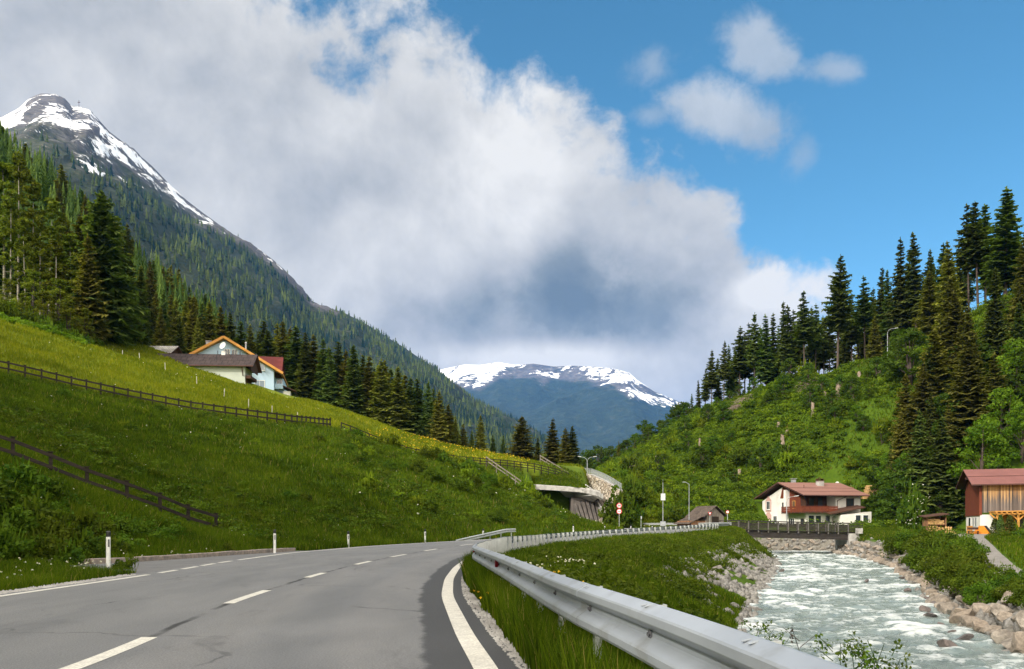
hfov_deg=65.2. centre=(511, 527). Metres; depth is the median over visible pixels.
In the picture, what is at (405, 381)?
spruce tree
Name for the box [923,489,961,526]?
broadleaf tree
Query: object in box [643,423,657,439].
broadleaf tree
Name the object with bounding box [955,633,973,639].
boulder
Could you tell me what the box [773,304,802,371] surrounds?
spruce tree
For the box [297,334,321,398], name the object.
spruce tree
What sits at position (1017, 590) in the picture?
shrub
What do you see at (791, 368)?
broadleaf tree
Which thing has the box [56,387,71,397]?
shrub
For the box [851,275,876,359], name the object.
spruce tree
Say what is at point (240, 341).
spruce tree
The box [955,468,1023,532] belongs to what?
barn
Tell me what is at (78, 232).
spruce tree
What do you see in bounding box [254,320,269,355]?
spruce tree
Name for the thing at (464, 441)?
spruce tree
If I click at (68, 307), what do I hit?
broadleaf tree
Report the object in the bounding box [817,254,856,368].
spruce tree
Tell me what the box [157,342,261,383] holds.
house
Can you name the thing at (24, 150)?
spruce tree
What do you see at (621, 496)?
shrub
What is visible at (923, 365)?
spruce tree
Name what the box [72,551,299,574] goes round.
pavement
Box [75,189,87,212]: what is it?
spruce tree
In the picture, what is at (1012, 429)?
broadleaf tree
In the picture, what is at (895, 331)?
broadleaf tree
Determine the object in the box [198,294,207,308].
spruce tree
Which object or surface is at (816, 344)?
spruce tree
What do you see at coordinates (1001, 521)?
thuja
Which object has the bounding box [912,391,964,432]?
broadleaf tree
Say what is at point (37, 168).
forest
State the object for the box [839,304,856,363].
spruce tree
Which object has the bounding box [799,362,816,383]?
broadleaf tree
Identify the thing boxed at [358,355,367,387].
spruce tree
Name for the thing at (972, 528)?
bench
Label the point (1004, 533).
shrub
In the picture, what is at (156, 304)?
spruce tree
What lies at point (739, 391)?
broadleaf tree
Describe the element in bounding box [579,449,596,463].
broadleaf tree
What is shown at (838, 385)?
tree stump
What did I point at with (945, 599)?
boulder
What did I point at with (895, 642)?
tall weed
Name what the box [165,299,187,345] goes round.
spruce tree
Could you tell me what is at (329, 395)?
spruce tree
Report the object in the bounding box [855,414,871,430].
broadleaf tree
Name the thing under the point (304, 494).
shrub
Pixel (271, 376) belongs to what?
house
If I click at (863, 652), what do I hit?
tall weed
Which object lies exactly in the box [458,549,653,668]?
grass
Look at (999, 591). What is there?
shrub
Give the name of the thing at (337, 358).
spruce tree
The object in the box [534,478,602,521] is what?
road gallery
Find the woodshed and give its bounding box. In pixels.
[919,513,949,530]
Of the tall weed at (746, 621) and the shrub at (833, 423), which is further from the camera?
the shrub at (833, 423)
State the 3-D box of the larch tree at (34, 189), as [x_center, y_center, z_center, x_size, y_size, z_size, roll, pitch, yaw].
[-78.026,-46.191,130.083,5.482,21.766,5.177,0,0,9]
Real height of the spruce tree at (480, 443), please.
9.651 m
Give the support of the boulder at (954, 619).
on the ground at (828, 476)
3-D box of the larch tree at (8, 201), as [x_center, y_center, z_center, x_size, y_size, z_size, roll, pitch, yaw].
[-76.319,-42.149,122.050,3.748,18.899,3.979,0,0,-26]
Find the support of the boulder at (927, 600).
on the ground at (828, 476)
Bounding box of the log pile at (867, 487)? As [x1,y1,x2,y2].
[861,485,878,498]
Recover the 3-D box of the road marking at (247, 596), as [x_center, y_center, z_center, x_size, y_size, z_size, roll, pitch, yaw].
[-4.412,1.146,13.425,0.182,0.001,2.570,0,0,-4]
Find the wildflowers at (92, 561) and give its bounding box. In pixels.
[0,429,402,577]
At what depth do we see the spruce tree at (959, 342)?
137.40 m
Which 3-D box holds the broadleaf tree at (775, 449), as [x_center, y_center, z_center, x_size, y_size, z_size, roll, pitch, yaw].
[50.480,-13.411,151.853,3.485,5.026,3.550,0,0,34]
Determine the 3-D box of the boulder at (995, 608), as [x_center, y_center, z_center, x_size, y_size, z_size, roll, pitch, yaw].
[19.134,3.399,31.131,1.032,0.927,0.675,0,0,-20]
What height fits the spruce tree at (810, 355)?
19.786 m
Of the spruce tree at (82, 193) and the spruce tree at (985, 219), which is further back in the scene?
the spruce tree at (82, 193)
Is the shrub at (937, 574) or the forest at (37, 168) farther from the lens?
the forest at (37, 168)
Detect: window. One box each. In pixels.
[254,380,264,386]
[260,363,264,370]
[276,379,281,383]
[766,501,769,509]
[808,515,814,521]
[815,515,821,521]
[825,515,830,523]
[846,498,853,506]
[855,515,860,520]
[863,515,868,521]
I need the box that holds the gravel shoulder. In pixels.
[468,594,524,663]
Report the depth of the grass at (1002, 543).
62.78 m
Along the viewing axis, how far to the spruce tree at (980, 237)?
155.06 m
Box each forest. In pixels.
[0,120,228,334]
[14,131,584,463]
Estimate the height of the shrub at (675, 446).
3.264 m
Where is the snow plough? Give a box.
[973,526,990,533]
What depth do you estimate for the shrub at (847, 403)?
149.56 m
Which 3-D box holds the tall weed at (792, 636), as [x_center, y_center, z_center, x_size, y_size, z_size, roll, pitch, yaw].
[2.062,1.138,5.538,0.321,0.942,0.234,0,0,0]
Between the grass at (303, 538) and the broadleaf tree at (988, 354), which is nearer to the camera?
the grass at (303, 538)
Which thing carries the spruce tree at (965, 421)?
on the ground at (828, 476)
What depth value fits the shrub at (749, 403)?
173.10 m
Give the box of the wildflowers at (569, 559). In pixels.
[546,555,595,563]
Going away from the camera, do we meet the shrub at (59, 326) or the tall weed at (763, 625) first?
the tall weed at (763, 625)
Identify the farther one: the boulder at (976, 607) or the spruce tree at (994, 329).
the spruce tree at (994, 329)
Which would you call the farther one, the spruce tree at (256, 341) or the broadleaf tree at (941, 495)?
the spruce tree at (256, 341)
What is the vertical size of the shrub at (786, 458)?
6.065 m
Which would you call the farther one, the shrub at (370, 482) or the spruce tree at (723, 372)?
the spruce tree at (723, 372)
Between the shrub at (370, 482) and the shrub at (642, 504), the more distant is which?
the shrub at (642, 504)
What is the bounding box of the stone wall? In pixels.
[585,468,622,521]
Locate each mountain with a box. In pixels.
[0,94,560,453]
[440,362,693,458]
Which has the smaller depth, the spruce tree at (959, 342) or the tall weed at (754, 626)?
the tall weed at (754, 626)
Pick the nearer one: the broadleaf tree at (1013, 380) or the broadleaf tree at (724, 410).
the broadleaf tree at (1013, 380)
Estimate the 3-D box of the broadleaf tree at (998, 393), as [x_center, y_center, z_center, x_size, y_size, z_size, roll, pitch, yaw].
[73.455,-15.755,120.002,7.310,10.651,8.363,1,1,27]
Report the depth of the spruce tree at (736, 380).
213.60 m
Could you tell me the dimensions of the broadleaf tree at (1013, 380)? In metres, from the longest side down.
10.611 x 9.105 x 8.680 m
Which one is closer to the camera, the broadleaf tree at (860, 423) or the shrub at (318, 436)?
the shrub at (318, 436)
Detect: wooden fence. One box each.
[0,361,330,426]
[0,435,218,526]
[341,422,568,474]
[486,456,520,483]
[540,455,567,471]
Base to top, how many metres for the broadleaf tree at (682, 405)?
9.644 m
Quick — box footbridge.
[718,520,863,548]
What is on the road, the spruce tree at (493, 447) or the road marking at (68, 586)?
the road marking at (68, 586)
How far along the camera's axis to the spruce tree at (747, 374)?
205.78 m
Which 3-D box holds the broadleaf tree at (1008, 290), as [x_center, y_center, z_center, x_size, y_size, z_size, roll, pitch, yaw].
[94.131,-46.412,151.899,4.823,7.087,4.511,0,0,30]
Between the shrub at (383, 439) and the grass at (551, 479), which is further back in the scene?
the grass at (551, 479)
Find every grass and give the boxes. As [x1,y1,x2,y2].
[0,318,623,540]
[0,380,459,550]
[0,482,294,571]
[0,558,136,590]
[15,297,583,502]
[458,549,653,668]
[467,580,509,640]
[499,544,746,628]
[531,472,588,487]
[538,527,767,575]
[634,507,745,530]
[810,524,965,541]
[870,532,1023,568]
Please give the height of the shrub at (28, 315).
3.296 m
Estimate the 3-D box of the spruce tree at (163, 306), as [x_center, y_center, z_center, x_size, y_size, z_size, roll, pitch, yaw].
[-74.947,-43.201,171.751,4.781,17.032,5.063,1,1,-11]
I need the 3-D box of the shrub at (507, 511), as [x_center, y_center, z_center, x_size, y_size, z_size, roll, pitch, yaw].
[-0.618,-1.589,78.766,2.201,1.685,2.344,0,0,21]
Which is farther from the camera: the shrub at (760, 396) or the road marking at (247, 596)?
the shrub at (760, 396)
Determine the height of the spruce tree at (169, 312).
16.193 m
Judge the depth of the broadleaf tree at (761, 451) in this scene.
151.44 m
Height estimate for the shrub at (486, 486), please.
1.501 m
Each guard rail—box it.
[456,529,515,540]
[472,523,848,668]
[643,523,731,525]
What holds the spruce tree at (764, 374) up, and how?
on the ground at (828, 476)
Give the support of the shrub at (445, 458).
on the ground at (828, 476)
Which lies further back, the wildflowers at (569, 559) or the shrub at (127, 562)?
the wildflowers at (569, 559)
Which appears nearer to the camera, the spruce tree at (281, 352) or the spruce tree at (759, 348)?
the spruce tree at (281, 352)
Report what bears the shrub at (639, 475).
on the ground at (828, 476)
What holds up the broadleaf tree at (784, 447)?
on the ground at (828, 476)
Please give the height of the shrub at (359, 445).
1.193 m
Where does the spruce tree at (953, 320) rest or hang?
on the ground at (828, 476)
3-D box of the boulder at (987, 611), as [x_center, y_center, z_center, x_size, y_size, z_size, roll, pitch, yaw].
[19.573,3.424,32.475,0.865,0.507,0.954,-3,-25,-21]
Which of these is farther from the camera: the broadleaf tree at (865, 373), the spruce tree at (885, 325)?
the spruce tree at (885, 325)
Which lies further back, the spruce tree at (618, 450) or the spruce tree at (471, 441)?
the spruce tree at (618, 450)
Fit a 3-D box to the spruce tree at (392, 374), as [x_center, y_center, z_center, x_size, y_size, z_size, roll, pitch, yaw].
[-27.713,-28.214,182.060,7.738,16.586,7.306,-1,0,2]
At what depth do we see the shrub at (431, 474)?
81.26 m
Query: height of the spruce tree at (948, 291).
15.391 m
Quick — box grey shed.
[151,346,181,353]
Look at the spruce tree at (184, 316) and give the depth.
177.83 m
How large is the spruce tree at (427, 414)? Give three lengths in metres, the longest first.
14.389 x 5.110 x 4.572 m
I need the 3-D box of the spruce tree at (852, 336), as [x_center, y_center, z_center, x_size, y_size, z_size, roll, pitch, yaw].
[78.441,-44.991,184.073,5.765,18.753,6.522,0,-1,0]
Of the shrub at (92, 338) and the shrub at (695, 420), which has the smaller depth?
the shrub at (92, 338)
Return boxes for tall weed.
[741,619,760,634]
[752,622,767,636]
[753,620,773,639]
[764,628,788,644]
[784,628,817,650]
[810,633,840,664]
[835,634,869,668]
[838,639,878,668]
[848,631,893,668]
[850,640,878,668]
[862,639,910,668]
[882,652,912,668]
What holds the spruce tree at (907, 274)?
on the ground at (828, 476)
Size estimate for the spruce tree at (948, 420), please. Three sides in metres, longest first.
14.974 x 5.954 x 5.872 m
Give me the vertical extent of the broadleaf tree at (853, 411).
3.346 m
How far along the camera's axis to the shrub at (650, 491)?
131.04 m
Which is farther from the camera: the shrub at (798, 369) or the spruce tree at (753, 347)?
the spruce tree at (753, 347)
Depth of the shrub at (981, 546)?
57.50 m
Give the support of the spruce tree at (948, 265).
on the ground at (828, 476)
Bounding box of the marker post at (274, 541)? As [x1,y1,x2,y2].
[273,530,275,552]
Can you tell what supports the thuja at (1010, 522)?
on the ground at (828, 476)
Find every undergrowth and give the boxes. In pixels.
[0,311,87,344]
[0,372,580,539]
[0,478,185,552]
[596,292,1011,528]
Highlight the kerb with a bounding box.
[48,548,295,563]
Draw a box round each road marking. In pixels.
[0,575,144,596]
[60,637,156,668]
[225,590,270,602]
[239,539,485,559]
[442,546,531,668]
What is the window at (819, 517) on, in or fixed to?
in the chalet
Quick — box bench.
[967,527,978,533]
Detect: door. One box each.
[712,516,718,522]
[809,498,813,505]
[817,498,822,505]
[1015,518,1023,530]
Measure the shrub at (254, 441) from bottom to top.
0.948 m
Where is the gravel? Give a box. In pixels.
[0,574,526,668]
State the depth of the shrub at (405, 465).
82.31 m
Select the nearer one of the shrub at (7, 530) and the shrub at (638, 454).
the shrub at (7, 530)
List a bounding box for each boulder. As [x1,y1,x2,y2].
[747,575,753,580]
[873,556,881,561]
[879,560,889,564]
[896,567,906,571]
[910,575,919,580]
[917,576,924,583]
[919,605,930,611]
[920,580,930,586]
[923,612,937,616]
[925,588,938,594]
[925,594,948,602]
[929,595,943,602]
[936,601,946,610]
[937,639,957,646]
[938,597,950,601]
[940,602,958,613]
[948,587,958,596]
[949,608,966,618]
[949,608,975,623]
[955,595,963,603]
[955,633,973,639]
[959,615,980,627]
[971,603,989,613]
[972,619,988,631]
[979,625,1001,633]
[984,605,1007,615]
[990,603,1013,617]
[990,629,1012,643]
[997,611,1012,621]
[1000,591,1012,600]
[1000,593,1013,605]
[1001,638,1011,649]
[1010,631,1023,653]
[1015,610,1023,630]
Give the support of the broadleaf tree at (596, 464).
on the ground at (828, 476)
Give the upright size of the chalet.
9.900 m
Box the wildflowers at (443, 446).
[370,428,524,458]
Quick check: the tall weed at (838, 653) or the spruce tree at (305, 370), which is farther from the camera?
the spruce tree at (305, 370)
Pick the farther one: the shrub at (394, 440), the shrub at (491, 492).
the shrub at (394, 440)
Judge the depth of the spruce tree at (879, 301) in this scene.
175.96 m
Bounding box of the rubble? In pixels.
[656,537,1023,650]
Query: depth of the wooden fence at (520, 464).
135.48 m
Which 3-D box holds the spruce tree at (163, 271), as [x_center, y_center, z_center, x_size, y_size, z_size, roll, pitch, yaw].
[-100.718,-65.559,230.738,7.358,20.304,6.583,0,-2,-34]
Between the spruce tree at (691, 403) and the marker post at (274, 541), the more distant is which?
the spruce tree at (691, 403)
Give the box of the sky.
[0,0,1023,407]
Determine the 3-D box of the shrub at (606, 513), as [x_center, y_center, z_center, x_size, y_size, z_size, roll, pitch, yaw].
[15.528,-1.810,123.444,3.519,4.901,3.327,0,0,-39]
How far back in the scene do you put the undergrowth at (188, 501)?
53.94 m
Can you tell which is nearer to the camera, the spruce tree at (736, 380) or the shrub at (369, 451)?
the shrub at (369, 451)
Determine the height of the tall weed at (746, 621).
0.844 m
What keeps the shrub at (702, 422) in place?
on the ground at (828, 476)
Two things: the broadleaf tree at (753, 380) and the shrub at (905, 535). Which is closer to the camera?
the shrub at (905, 535)
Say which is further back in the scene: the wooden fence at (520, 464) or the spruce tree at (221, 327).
the spruce tree at (221, 327)
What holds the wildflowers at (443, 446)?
on the ground at (828, 476)
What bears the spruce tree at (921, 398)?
on the ground at (828, 476)
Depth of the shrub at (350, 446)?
81.43 m
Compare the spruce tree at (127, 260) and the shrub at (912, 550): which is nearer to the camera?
the shrub at (912, 550)
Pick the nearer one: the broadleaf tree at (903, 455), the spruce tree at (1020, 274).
the broadleaf tree at (903, 455)
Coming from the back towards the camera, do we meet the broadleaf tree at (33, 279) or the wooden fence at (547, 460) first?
the wooden fence at (547, 460)
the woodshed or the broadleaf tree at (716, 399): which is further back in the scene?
the broadleaf tree at (716, 399)
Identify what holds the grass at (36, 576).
on the ground at (828, 476)
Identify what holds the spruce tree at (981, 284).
on the ground at (828, 476)
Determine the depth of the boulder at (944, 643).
26.95 m
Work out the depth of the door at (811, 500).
132.19 m
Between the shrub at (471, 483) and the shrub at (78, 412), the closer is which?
the shrub at (78, 412)
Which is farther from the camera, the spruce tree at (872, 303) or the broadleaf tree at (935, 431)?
the spruce tree at (872, 303)
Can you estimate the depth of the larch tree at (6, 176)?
127.96 m
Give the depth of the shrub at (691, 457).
161.03 m
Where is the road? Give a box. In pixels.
[0,528,705,668]
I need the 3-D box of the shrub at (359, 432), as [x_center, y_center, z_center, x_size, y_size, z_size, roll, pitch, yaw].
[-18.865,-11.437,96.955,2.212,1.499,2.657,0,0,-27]
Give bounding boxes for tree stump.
[780,434,784,443]
[811,402,814,416]
[835,383,840,398]
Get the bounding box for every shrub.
[0,297,18,316]
[0,456,52,492]
[0,474,30,516]
[0,497,37,530]
[0,517,16,552]
[0,518,42,561]
[6,298,30,313]
[13,483,67,529]
[15,308,39,324]
[16,521,74,559]
[27,306,55,325]
[35,509,84,542]
[37,315,67,332]
[41,468,73,499]
[49,537,89,564]
[55,314,74,335]
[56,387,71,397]
[62,326,76,335]
[63,498,102,528]
[68,407,83,415]
[70,526,105,558]
[72,327,94,344]
[84,513,119,537]
[89,335,99,346]
[94,337,104,346]
[102,532,130,553]
[111,514,139,535]
[111,549,139,568]
[117,418,129,424]
[121,422,138,430]
[132,516,150,533]
[153,402,168,413]
[194,410,206,417]
[223,541,235,550]
[236,500,247,509]
[249,437,260,443]
[278,487,302,499]
[298,491,313,501]
[312,433,324,440]
[341,441,357,451]
[350,429,366,437]
[350,446,368,462]
[351,439,361,447]
[358,470,380,492]
[361,444,376,455]
[362,437,374,444]
[374,446,383,453]
[377,432,390,444]
[381,457,397,470]
[386,428,402,446]
[390,488,404,498]
[400,461,409,468]
[407,495,424,506]
[408,455,429,473]
[415,443,435,458]
[415,493,441,513]
[418,466,439,480]
[424,466,448,481]
[427,447,440,457]
[435,444,449,458]
[436,450,454,464]
[446,475,471,490]
[452,453,464,463]
[459,456,478,470]
[460,463,480,479]
[467,472,482,486]
[467,477,474,487]
[467,508,484,518]
[468,514,479,522]
[476,462,485,470]
[480,470,497,484]
[480,482,491,490]
[484,488,495,495]
[486,503,509,523]
[496,472,512,489]
[500,503,513,517]
[506,509,524,520]
[516,491,530,499]
[517,474,533,490]
[521,500,531,508]
[526,484,542,499]
[536,495,553,509]
[540,513,550,519]
[556,511,567,518]
[598,487,638,527]
[601,462,619,467]
[602,465,617,472]
[602,510,613,523]
[610,493,642,527]
[611,465,644,502]
[611,467,629,476]
[611,467,630,478]
[618,453,641,469]
[624,473,649,506]
[624,494,644,520]
[628,474,642,484]
[630,462,647,473]
[633,470,645,481]
[636,449,644,457]
[637,456,658,472]
[639,450,653,461]
[639,499,654,507]
[643,469,655,480]
[644,479,661,489]
[644,508,658,517]
[645,487,659,500]
[646,474,664,484]
[647,442,660,452]
[649,495,664,507]
[652,480,665,492]
[656,488,680,506]
[657,510,673,522]
[658,459,673,473]
[660,491,674,504]
[662,434,678,447]
[662,485,679,498]
[664,500,685,520]
[665,452,677,462]
[668,440,681,451]
[680,448,699,466]
[681,504,693,517]
[692,414,702,425]
[697,418,706,427]
[710,445,722,455]
[720,460,737,470]
[721,444,732,453]
[728,442,751,465]
[732,483,742,489]
[735,422,753,432]
[741,396,756,407]
[744,513,757,520]
[750,383,766,399]
[753,478,763,486]
[757,389,771,400]
[773,444,797,470]
[796,359,818,377]
[809,424,825,437]
[811,394,825,401]
[827,417,843,427]
[837,398,855,409]
[843,457,866,467]
[871,414,891,434]
[878,527,915,557]
[893,520,934,549]
[896,476,928,528]
[898,537,926,563]
[901,524,946,553]
[904,539,946,573]
[916,525,960,559]
[917,542,968,574]
[922,548,966,585]
[931,526,944,536]
[938,536,986,559]
[938,560,987,593]
[939,526,970,548]
[944,531,990,552]
[944,549,1001,578]
[949,560,1001,594]
[960,576,994,596]
[962,572,1000,604]
[983,561,1021,586]
[989,529,1012,535]
[990,576,1023,600]
[997,564,1023,587]
[1002,579,1023,606]
[1010,521,1021,531]
[1011,528,1023,535]
[1018,595,1023,608]
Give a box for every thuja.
[988,518,1001,533]
[995,515,1004,532]
[1003,515,1015,532]
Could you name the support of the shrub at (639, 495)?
on the ground at (828, 476)
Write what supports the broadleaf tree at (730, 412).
on the ground at (828, 476)
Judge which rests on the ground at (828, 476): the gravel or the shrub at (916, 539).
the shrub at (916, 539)
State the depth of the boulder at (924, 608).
38.35 m
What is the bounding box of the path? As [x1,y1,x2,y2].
[958,534,1020,575]
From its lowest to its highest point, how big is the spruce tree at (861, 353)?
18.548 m
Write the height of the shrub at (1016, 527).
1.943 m
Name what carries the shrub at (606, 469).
on the ground at (828, 476)
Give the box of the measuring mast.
[660,494,665,525]
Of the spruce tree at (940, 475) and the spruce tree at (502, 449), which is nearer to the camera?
the spruce tree at (940, 475)
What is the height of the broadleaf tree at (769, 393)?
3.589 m
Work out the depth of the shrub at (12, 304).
115.16 m
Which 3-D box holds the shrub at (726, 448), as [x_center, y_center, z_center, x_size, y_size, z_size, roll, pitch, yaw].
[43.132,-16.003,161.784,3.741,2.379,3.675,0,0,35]
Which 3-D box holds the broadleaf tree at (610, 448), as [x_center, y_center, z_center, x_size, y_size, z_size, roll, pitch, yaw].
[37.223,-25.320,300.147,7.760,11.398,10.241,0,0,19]
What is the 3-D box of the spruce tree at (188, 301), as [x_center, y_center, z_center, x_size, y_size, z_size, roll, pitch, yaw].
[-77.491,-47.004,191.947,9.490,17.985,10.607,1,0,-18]
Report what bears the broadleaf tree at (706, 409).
on the ground at (828, 476)
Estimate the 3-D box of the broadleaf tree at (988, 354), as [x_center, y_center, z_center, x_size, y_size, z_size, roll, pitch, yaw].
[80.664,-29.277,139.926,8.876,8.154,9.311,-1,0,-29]
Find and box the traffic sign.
[616,503,621,513]
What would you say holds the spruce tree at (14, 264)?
on the ground at (828, 476)
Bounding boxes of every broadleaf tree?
[0,278,15,302]
[12,293,29,314]
[20,270,48,315]
[32,291,57,324]
[44,278,73,322]
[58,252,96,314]
[58,299,81,334]
[78,308,95,337]
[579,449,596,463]
[580,458,592,472]
[583,445,609,469]
[592,462,600,469]
[603,446,616,458]
[613,443,625,457]
[619,439,632,455]
[625,433,638,449]
[631,420,656,444]
[641,427,653,444]
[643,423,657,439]
[652,420,664,434]
[652,454,666,471]
[659,429,667,437]
[659,453,670,464]
[660,410,676,428]
[665,404,681,424]
[670,401,690,419]
[676,416,692,432]
[679,431,692,441]
[679,437,694,451]
[680,406,689,417]
[685,408,694,415]
[692,448,711,467]
[699,404,713,414]
[700,405,714,419]
[702,434,724,455]
[706,441,723,458]
[713,397,720,406]
[714,402,732,421]
[717,408,729,423]
[724,391,735,400]
[726,431,735,441]
[728,469,739,481]
[733,384,745,396]
[747,377,759,392]
[748,446,773,471]
[759,394,771,406]
[763,391,774,404]
[768,374,795,396]
[768,444,782,464]
[771,388,780,400]
[773,445,796,466]
[779,357,797,378]
[784,364,796,374]
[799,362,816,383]
[799,384,821,407]
[814,376,831,392]
[820,404,833,418]
[823,391,838,404]
[826,407,842,422]
[829,374,848,397]
[835,402,849,416]
[838,375,862,396]
[844,388,861,400]
[848,404,862,421]
[851,451,864,467]
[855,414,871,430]
[860,369,873,380]
[862,382,877,396]
[862,458,885,482]
[867,480,890,512]
[867,484,878,501]
[868,356,886,378]
[871,461,910,524]
[873,420,891,443]
[874,453,888,479]
[877,474,938,519]
[879,494,901,524]
[880,327,935,384]
[888,450,910,494]
[889,328,901,347]
[891,347,903,360]
[899,470,964,512]
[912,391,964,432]
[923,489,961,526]
[926,422,972,466]
[936,467,964,507]
[945,339,998,374]
[946,416,1015,495]
[980,387,1023,447]
[985,337,1023,403]
[994,404,1023,463]
[1000,283,1015,296]
[1000,314,1023,356]
[1006,348,1023,388]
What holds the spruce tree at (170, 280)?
on the ground at (828, 476)
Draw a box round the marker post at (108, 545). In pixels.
[106,531,110,565]
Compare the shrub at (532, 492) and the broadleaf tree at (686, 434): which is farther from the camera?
the broadleaf tree at (686, 434)
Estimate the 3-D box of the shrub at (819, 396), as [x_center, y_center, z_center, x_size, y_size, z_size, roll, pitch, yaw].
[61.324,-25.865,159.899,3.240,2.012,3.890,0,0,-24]
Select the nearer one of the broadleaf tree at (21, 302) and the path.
the path
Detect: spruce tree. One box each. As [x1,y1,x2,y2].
[0,126,9,160]
[0,192,13,295]
[6,185,26,294]
[14,179,24,209]
[19,142,33,163]
[38,222,73,299]
[45,215,86,311]
[47,195,62,232]
[52,164,75,209]
[56,184,65,213]
[60,174,67,202]
[60,190,149,347]
[68,233,114,344]
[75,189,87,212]
[80,194,90,224]
[113,222,148,321]
[119,234,146,343]
[125,224,135,264]
[134,267,153,345]
[144,283,155,345]
[145,260,157,309]
[150,307,169,345]
[151,260,158,294]
[152,288,170,342]
[152,291,159,328]
[161,267,168,299]
[165,265,174,305]
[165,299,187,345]
[166,295,173,342]
[173,315,187,353]
[174,273,184,296]
[180,295,196,320]
[180,300,189,342]
[183,295,203,353]
[188,317,203,352]
[197,301,206,344]
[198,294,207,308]
[199,299,219,344]
[214,306,230,338]
[225,312,236,341]
[232,322,248,350]
[246,324,258,355]
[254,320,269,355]
[255,331,261,350]
[259,330,279,356]
[271,323,279,355]
[274,321,290,383]
[282,325,304,395]
[284,325,295,354]
[293,333,317,399]
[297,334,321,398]
[308,338,333,400]
[319,348,340,406]
[332,342,348,391]
[334,351,349,406]
[337,344,369,416]
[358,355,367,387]
[359,356,376,418]
[362,358,395,425]
[378,361,393,401]
[383,368,417,432]
[388,368,394,397]
[400,375,407,397]
[400,377,426,434]
[406,378,425,434]
[418,381,434,436]
[425,391,451,442]
[429,388,437,418]
[441,404,457,443]
[451,416,461,445]
[459,423,470,446]
[468,431,474,447]
[471,416,488,450]
[490,434,497,452]
[498,435,506,454]
[506,416,540,459]
[534,438,541,460]
[540,418,559,463]
[554,428,576,464]
[559,426,583,465]
[596,447,603,467]
[616,442,620,455]
[689,394,693,411]
[695,381,702,411]
[698,369,710,403]
[703,351,720,401]
[712,358,725,399]
[716,342,733,399]
[721,344,735,397]
[727,326,753,394]
[730,350,743,392]
[733,333,756,388]
[744,312,761,387]
[745,323,755,382]
[749,325,761,383]
[754,314,778,385]
[767,314,779,379]
[771,301,793,372]
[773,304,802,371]
[774,327,780,375]
[788,291,818,365]
[788,310,806,356]
[797,320,806,366]
[800,308,819,362]
[807,305,827,373]
[807,323,834,372]
[816,316,835,373]
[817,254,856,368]
[824,308,840,371]
[827,331,844,370]
[839,293,865,360]
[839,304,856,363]
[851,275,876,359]
[852,326,869,359]
[855,299,866,358]
[864,316,883,359]
[865,289,877,342]
[869,268,886,345]
[879,270,894,345]
[879,296,891,352]
[881,236,913,336]
[885,444,893,468]
[886,374,912,445]
[887,411,910,469]
[893,368,939,452]
[894,232,927,326]
[897,253,919,322]
[899,362,939,438]
[900,409,935,524]
[904,429,918,474]
[908,328,954,418]
[910,270,940,339]
[919,416,965,526]
[921,249,937,298]
[922,393,937,466]
[924,344,939,415]
[930,241,967,329]
[930,258,938,282]
[931,276,970,351]
[932,406,937,454]
[933,242,962,312]
[939,290,971,369]
[939,335,989,447]
[940,369,953,421]
[940,402,962,486]
[947,312,983,390]
[950,305,986,388]
[951,203,986,308]
[951,363,986,441]
[952,202,994,306]
[955,255,972,313]
[961,270,980,303]
[962,204,995,301]
[969,352,1013,444]
[973,283,1007,293]
[977,267,1011,359]
[978,186,1023,294]
[995,282,1023,367]
[999,301,1023,408]
[1004,233,1023,326]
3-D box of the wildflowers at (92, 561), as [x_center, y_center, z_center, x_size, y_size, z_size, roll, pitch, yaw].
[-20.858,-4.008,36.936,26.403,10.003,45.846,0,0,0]
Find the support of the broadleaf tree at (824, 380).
on the ground at (828, 476)
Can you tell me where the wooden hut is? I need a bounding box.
[673,506,726,528]
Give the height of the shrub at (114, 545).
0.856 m
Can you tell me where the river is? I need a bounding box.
[738,550,1023,668]
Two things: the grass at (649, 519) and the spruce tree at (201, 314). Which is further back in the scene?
the spruce tree at (201, 314)
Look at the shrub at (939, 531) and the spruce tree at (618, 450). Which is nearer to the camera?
the shrub at (939, 531)
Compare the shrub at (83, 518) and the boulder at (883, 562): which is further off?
the boulder at (883, 562)
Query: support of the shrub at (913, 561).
on the ground at (828, 476)
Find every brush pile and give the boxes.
[727,394,752,411]
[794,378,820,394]
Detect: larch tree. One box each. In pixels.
[0,151,36,299]
[0,161,20,298]
[0,190,23,297]
[12,217,36,302]
[16,177,48,300]
[25,213,53,314]
[33,197,66,311]
[40,239,70,306]
[52,212,71,276]
[54,233,78,292]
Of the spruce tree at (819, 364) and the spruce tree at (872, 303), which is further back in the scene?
the spruce tree at (819, 364)
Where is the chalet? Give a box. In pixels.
[754,477,870,524]
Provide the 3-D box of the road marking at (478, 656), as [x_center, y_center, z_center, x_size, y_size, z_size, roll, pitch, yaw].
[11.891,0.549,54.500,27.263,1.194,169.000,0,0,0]
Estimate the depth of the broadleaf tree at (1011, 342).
130.25 m
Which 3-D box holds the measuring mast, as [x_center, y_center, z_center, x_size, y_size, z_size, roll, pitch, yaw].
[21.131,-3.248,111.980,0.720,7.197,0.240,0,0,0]
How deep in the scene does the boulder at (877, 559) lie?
81.48 m
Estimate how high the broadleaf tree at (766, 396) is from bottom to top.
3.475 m
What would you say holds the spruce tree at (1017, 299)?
on the ground at (828, 476)
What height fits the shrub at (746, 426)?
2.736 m
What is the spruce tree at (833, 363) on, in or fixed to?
on the ground at (828, 476)
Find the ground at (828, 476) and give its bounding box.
[0,290,1023,631]
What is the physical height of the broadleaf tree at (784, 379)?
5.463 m
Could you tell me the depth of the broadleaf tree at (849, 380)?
154.35 m

